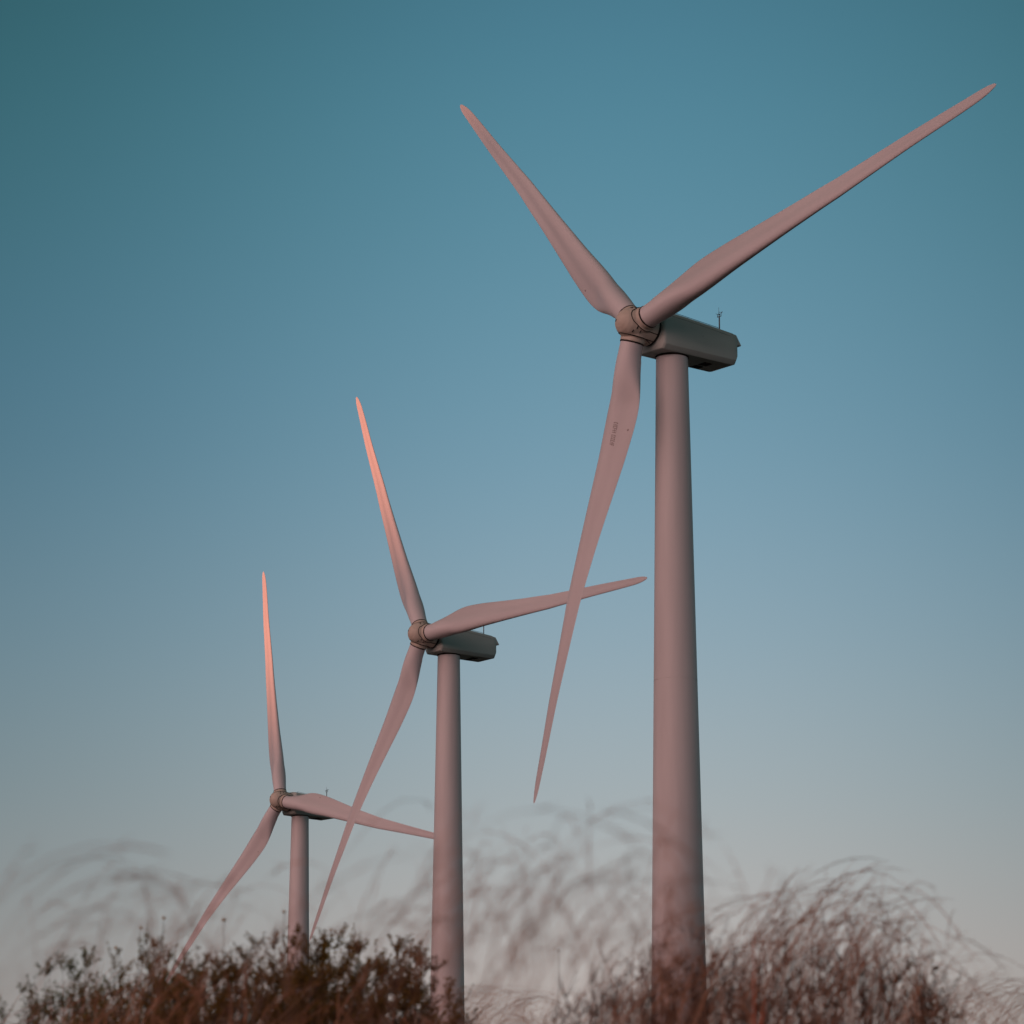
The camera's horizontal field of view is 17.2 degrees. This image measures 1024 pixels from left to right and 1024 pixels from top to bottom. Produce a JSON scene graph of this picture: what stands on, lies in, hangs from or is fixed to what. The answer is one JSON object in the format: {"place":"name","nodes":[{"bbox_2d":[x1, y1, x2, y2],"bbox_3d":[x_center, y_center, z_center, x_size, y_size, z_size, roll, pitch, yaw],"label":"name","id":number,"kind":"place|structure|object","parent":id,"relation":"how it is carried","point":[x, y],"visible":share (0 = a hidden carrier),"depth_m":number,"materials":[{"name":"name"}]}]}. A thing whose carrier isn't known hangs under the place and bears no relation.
{"place":"outdoors","nodes":[
{"label":"outdoors","id":0,"kind":"place"},
{"bbox_2d":[0,795,857,1023],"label":"wispy grass","id":1,"kind":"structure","parent":0,"point":[505,965],"depth_m":6.50,"materials":[{"name":"brown plant"}]},
{"bbox_2d":[0,0,1023,1023],"label":"sky","id":2,"kind":"structure","parent":0,"point":[226,226],"materials":[{"name":"blue"}]},
{"bbox_3d":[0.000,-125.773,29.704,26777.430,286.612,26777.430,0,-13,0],"label":"ground","id":3,"kind":"structure","parent":0,"visible":0},
{"bbox_2d":[0,944,146,1023],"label":"shrub","id":4,"kind":"object","parent":3,"relation":"on","point":[70,966],"visible":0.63,"depth_m":18.37,"materials":[{"name":"brown plant"}]},
{"bbox_2d":[63,922,224,1023],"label":"shrub","id":5,"kind":"object","parent":3,"relation":"on","point":[150,996],"visible":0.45,"depth_m":17.83,"materials":[{"name":"brown plant"}]},
{"bbox_2d":[133,937,339,1023],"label":"shrub","id":6,"kind":"object","parent":3,"relation":"on","point":[236,972],"visible":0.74,"depth_m":17.35,"materials":[{"name":"brown plant"}]},
{"bbox_2d":[166,572,433,1012],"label":"wind turbine","id":7,"kind":"object","parent":3,"relation":"on","point":[300,809],"visible":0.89,"depth_m":520.93,"materials":[{"name":"metal"}]},
{"bbox_2d":[243,922,368,1023],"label":"shrub","id":8,"kind":"object","parent":3,"relation":"on","point":[302,977],"visible":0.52,"depth_m":18.37,"materials":[{"name":"brown plant"}]},
{"bbox_2d":[293,922,420,1023],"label":"shrub","id":9,"kind":"object","parent":3,"relation":"on","point":[353,949],"visible":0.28,"depth_m":19.36,"materials":[{"name":"brown plant"}]},
{"bbox_2d":[332,933,452,1023],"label":"shrub","id":10,"kind":"object","parent":3,"relation":"on","point":[404,1002],"visible":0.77,"depth_m":19.31,"materials":[{"name":"brown plant"}]},
{"bbox_2d":[418,976,483,1023],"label":"shrub","id":11,"kind":"object","parent":3,"relation":"on","point":[455,1015],"visible":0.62,"depth_m":20.37,"materials":[{"name":"brown plant"}]},
{"bbox_2d":[309,397,646,1023],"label":"wind turbine","id":12,"kind":"object","parent":3,"relation":"on","point":[451,640],"visible":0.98,"depth_m":401.81,"materials":[{"name":"metal"}]},
{"bbox_2d":[0,857,1023,1023],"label":"dry grass","id":13,"kind":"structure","parent":3,"relation":"on","point":[742,952],"depth_m":13.11,"materials":[{"name":"brown plant"}]},
{"bbox_2d":[540,940,680,1023],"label":"shrub","id":14,"kind":"object","parent":3,"relation":"on","point":[595,1008],"visible":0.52,"depth_m":13.89,"materials":[{"name":"brown plant"}]},
{"bbox_2d":[615,913,788,1023],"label":"shrub","id":15,"kind":"object","parent":3,"relation":"on","point":[693,996],"visible":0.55,"depth_m":13.36,"materials":[{"name":"brown plant"}]},
{"bbox_2d":[419,966,1023,1023],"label":"curly grass","id":16,"kind":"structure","parent":3,"relation":"on","point":[978,1001],"depth_m":24.00,"materials":[{"name":"brown plant"}]},
{"bbox_2d":[460,83,995,1023],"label":"wind turbine","id":17,"kind":"object","parent":3,"relation":"on","point":[666,337],"visible":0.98,"depth_m":276.22,"materials":[{"name":"paint"}]},
{"bbox_2d":[753,934,768,1023],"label":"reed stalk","id":18,"kind":"object","parent":3,"relation":"on","point":[761,1019],"visible":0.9,"depth_m":11.93,"materials":[{"name":"brown plant"}]},
{"bbox_2d":[701,909,876,1023],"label":"shrub","id":19,"kind":"object","parent":3,"relation":"on","point":[789,981],"visible":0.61,"depth_m":13.37,"materials":[{"name":"brown plant"}]},
{"bbox_2d":[774,902,956,1023],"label":"shrub","id":20,"kind":"object","parent":3,"relation":"on","point":[884,985],"visible":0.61,"depth_m":14.37,"materials":[{"name":"brown plant"}]},
{"bbox_2d":[889,947,985,1023],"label":"shrub","id":21,"kind":"object","parent":3,"relation":"on","point":[945,1009],"visible":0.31,"depth_m":16.32,"materials":[{"name":"brown plant"}]}
]}

